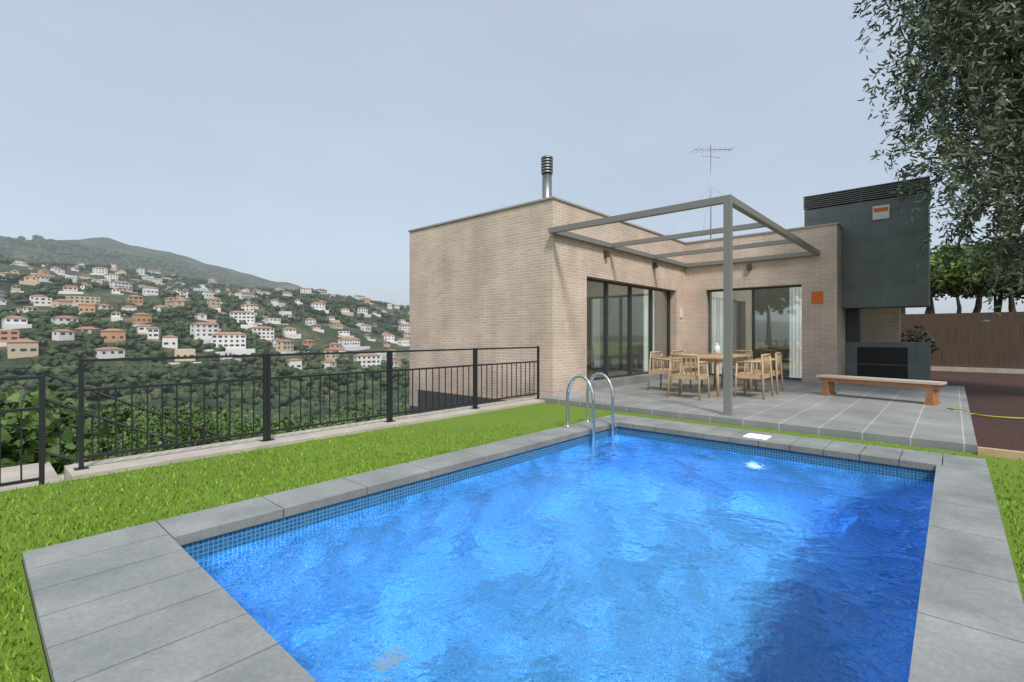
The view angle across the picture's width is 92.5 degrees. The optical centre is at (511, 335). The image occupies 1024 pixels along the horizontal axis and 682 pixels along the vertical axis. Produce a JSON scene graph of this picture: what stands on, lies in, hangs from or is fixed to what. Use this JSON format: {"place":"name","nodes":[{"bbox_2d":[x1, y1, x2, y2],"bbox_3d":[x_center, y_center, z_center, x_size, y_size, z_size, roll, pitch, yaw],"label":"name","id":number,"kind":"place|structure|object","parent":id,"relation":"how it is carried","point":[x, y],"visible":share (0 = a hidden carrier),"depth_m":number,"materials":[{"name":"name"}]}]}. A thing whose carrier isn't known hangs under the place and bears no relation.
{"place":"outdoors","nodes":[
{"label":"outdoors","id":0,"kind":"place"},
{"bbox_2d":[0,236,409,419],"bbox_3d":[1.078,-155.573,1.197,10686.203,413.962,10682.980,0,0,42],"label":"hills","id":1,"kind":"structure","parent":0,"point":[329,335],"depth_m":473.67,"materials":[{"name":"green plant"}]},
{"bbox_2d":[0,461,63,489],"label":"wall","id":2,"kind":"structure","parent":1,"relation":"on","point":[11,474],"depth_m":4.75,"materials":[{"name":"concrete"}]},
{"bbox_2d":[0,346,539,486],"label":"railing fence","id":3,"kind":"object","parent":2,"relation":"on","point":[81,412],"visible":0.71,"depth_m":5.54,"materials":[{"name":"grey metal"}]},
{"bbox_2d":[0,385,385,474],"bbox_3d":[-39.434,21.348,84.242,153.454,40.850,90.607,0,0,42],"label":"hedge","id":4,"kind":"object","parent":1,"relation":"on","point":[10,439],"depth_m":20.78,"materials":[{"name":"green plant"}]},
{"bbox_2d":[0,235,409,443],"bbox_3d":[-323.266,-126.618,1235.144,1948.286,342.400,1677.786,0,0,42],"label":"hill forest","id":5,"kind":"object","parent":1,"relation":"on","point":[57,364],"visible":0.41,"depth_m":310.78,"materials":[{"name":"green plant"}]},
{"bbox_2d":[0,260,409,369],"bbox_3d":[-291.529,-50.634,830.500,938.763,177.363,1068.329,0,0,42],"label":"houses","id":6,"kind":"structure","parent":1,"relation":"on","point":[232,343],"depth_m":414.54,"materials":[{"name":"white paint"}]},
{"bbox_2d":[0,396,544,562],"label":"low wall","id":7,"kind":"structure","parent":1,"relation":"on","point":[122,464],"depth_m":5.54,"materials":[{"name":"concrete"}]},
{"bbox_2d":[410,198,845,406],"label":"brick house walls","id":8,"kind":"structure","parent":1,"relation":"on","point":[518,276],"depth_m":11.29,"materials":[{"name":"beige brick"}]},
{"bbox_2d":[541,155,552,197],"bbox_3d":[0.784,-3.025,10.974,0.270,1.950,0.263,0,0,42],"label":"chimney flue","id":9,"kind":"object","parent":8,"relation":"on","point":[546,167],"visible":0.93,"depth_m":10.88,"materials":[{"name":"silver metal"}]},
{"bbox_2d":[408,196,842,242],"bbox_3d":[5.141,-2.292,14.990,8.360,0.785,14.060,0,0,42],"label":"roof coping","id":10,"kind":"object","parent":8,"relation":"on","point":[583,207],"depth_m":11.63,"materials":[{"name":"grey metal"}]},
{"bbox_2d":[604,250,751,269],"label":"wall lamps","id":11,"kind":"object","parent":8,"relation":"attached to","point":[655,264],"depth_m":12.61,"materials":[{"name":"grey metal"}]},
{"bbox_2d":[670,145,733,238],"bbox_3d":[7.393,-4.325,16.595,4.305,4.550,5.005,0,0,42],"label":"television antenna","id":12,"kind":"object","parent":8,"relation":"on","point":[710,149],"visible":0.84,"depth_m":17.02,"materials":[{"name":"silver metal"}]},
{"bbox_2d":[680,204,889,317],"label":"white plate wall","id":13,"kind":"structure","parent":8,"relation":"attached to","point":[881,215],"depth_m":11.60,"materials":[{"name":"white paint"}]},
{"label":"door","id":14,"kind":"object","parent":8,"relation":"attached to","visible":0},
{"bbox_2d":[587,278,801,380],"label":"door frames","id":15,"kind":"structure","parent":14,"relation":"on","point":[651,323],"depth_m":12.73,"materials":[{"name":"black metal"}]},
{"bbox_2d":[587,281,801,378],"bbox_3d":[4.045,-0.065,12.535,2.301,2.310,6.207,0,0,73],"label":"sliding door glass","id":16,"kind":"object","parent":15,"relation":"in","point":[778,319],"visible":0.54,"depth_m":12.64,"materials":[{"name":"glass"}]},
{"bbox_2d":[409,390,506,414],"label":"low wall","id":17,"kind":"structure","parent":0,"point":[435,399],"depth_m":11.74,"materials":[{"name":"grey concrete"}]},
{"bbox_2d":[22,462,942,680],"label":"swimming pool","id":18,"kind":"structure","parent":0,"point":[38,629],"depth_m":2.14,"materials":[{"name":"grey stone"}]},
{"bbox_2d":[0,403,1023,681],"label":"lawn","id":19,"kind":"structure","parent":0,"point":[548,415],"depth_m":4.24,"materials":[{"name":"green plant"}]},
{"bbox_2d":[181,426,942,558],"bbox_3d":[0.965,2.070,3.747,3.780,1.660,5.660,0,0,42],"label":"tile band","id":20,"kind":"object","parent":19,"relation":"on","point":[207,546],"visible":0.02,"depth_m":4.70,"materials":[{"name":"blue tile"}]},
{"bbox_2d":[23,414,1023,681],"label":"pool coping","id":21,"kind":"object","parent":20,"relation":"on","point":[149,602],"depth_m":2.37,"materials":[{"name":"stone"}]},
{"bbox_2d":[564,372,613,443],"bbox_3d":[1.051,1.456,6.536,0.505,1.890,0.570,0,0,42],"label":"pool ladder","id":22,"kind":"object","parent":21,"relation":"on","point":[589,385],"visible":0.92,"depth_m":6.48,"materials":[{"name":"silver metal"}]},
{"bbox_2d":[743,433,771,439],"bbox_3d":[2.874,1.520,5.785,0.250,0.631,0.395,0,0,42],"label":"skimmer lid","id":23,"kind":"object","parent":21,"relation":"in","point":[757,436],"visible":0.22,"depth_m":5.82,"materials":[{"name":"white plastic"}]},
{"bbox_2d":[194,434,933,681],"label":"pool water","id":24,"kind":"structure","parent":20,"relation":"in","point":[620,558],"depth_m":2.81,"materials":[{"name":"blue liquid"}]},
{"bbox_2d":[977,446,1023,459],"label":"curb","id":25,"kind":"structure","parent":19,"relation":"on","point":[1002,453],"depth_m":5.00,"materials":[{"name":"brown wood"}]},
{"bbox_2d":[0,0,1023,313],"label":"sky","id":26,"kind":"structure","parent":0,"point":[302,143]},
{"bbox_2d":[540,377,976,452],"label":"terrace paving","id":27,"kind":"structure","parent":0,"point":[892,414],"depth_m":7.91,"materials":[{"name":"tile"}]},
{"bbox_2d":[548,194,819,415],"bbox_3d":[4.095,-0.440,10.622,3.388,3.220,6.488,0,0,42],"label":"pergola frame","id":28,"kind":"object","parent":27,"relation":"on","point":[729,202],"visible":1,"depth_m":8.44,"materials":[{"name":"silver metal"}]},
{"bbox_2d":[587,373,801,390],"bbox_3d":[4.060,1.115,12.485,2.617,0.210,6.404,0,0,71],"label":"door sill stone","id":29,"kind":"object","parent":27,"relation":"on","point":[618,382],"visible":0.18,"depth_m":11.67,"materials":[{"name":"grey stone"}]},
{"bbox_2d":[647,350,783,399],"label":"dining chairs","id":30,"kind":"object","parent":27,"relation":"on","point":[763,372],"visible":0.89,"depth_m":9.51,"materials":[{"name":"brown wood"}]},
{"bbox_2d":[678,353,752,396],"bbox_3d":[4.274,0.796,10.254,0.850,0.752,2.000,0,0,42],"label":"dining table","id":31,"kind":"object","parent":27,"relation":"on","point":[716,360],"visible":0.79,"depth_m":9.73,"materials":[{"name":"brown wood"}]},
{"bbox_2d":[816,374,946,405],"bbox_3d":[6.654,0.978,8.945,0.340,0.385,1.900,0,0,-34],"label":"garden bench","id":32,"kind":"object","parent":27,"relation":"on","point":[931,388],"visible":1,"depth_m":8.69,"materials":[{"name":"brown wood"}]},
{"bbox_2d":[860,308,900,341],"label":"brick wall","id":33,"kind":"structure","parent":0,"point":[881,325],"depth_m":12.74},
{"bbox_2d":[849,0,1023,320],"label":"olive tree","id":34,"kind":"object","parent":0,"point":[971,57],"depth_m":7.77,"materials":[{"name":"green plant"}]},
{"bbox_2d":[901,237,1023,313],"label":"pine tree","id":35,"kind":"object","parent":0,"point":[952,277],"depth_m":23.34,"materials":[{"name":"green plant"}]},
{"bbox_2d":[931,371,1023,450],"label":"driveway","id":36,"kind":"structure","parent":0,"point":[996,394],"depth_m":8.87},
{"bbox_2d":[804,192,930,380],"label":"barbecue block","id":37,"kind":"structure","parent":36,"relation":"on","point":[879,263],"depth_m":11.73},
{"bbox_2d":[811,207,887,303],"bbox_3d":[8.097,-1.895,11.777,1.572,2.250,0.124,0,0,16],"label":"wall plaque","id":38,"kind":"object","parent":37,"relation":"attached to","point":[816,297],"visible":1,"depth_m":11.92,"materials":[{"name":"orange"}]},
{"bbox_2d":[803,176,930,209],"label":"barbecue louvres","id":39,"kind":"object","parent":37,"relation":"attached to","point":[856,195],"visible":0.59,"depth_m":11.89,"materials":[{"name":"black metal"}]},
{"bbox_2d":[901,325,939,357],"bbox_3d":[10.795,0.494,13.128,0.944,1.532,0.872,0,0,18],"label":"shrub","id":40,"kind":"object","parent":36,"relation":"on","point":[910,335],"visible":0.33,"depth_m":12.99,"materials":[{"name":"green plant"}]},
{"bbox_2d":[931,366,1023,373],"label":"curb","id":41,"kind":"structure","parent":36,"relation":"on","point":[983,370],"depth_m":16.29,"materials":[{"name":"concrete"}]},
{"bbox_2d":[901,312,1023,368],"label":"wooden fence","id":42,"kind":"object","parent":41,"relation":"on","point":[973,340],"depth_m":16.44,"materials":[{"name":"brown wood"}]},
{"bbox_2d":[947,407,1023,418],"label":"garden hose","id":43,"kind":"object","parent":36,"relation":"on","point":[985,415],"visible":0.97,"depth_m":7.38,"materials":[{"name":"yellow"}]},
{"bbox_3d":[4.320,0.408,10.313,0.300,0.025,0.450,0,0,42],"label":"table tray","id":44,"kind":"object","parent":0,"visible":0},
{"bbox_2d":[713,343,719,353],"bbox_3d":[4.304,0.282,10.294,0.140,0.225,0.140,0,0,42],"label":"table lantern","id":45,"kind":"object","parent":44,"relation":"on","point":[716,350],"visible":0.97,"depth_m":10.25,"materials":[{"name":"white paint"}]}
]}

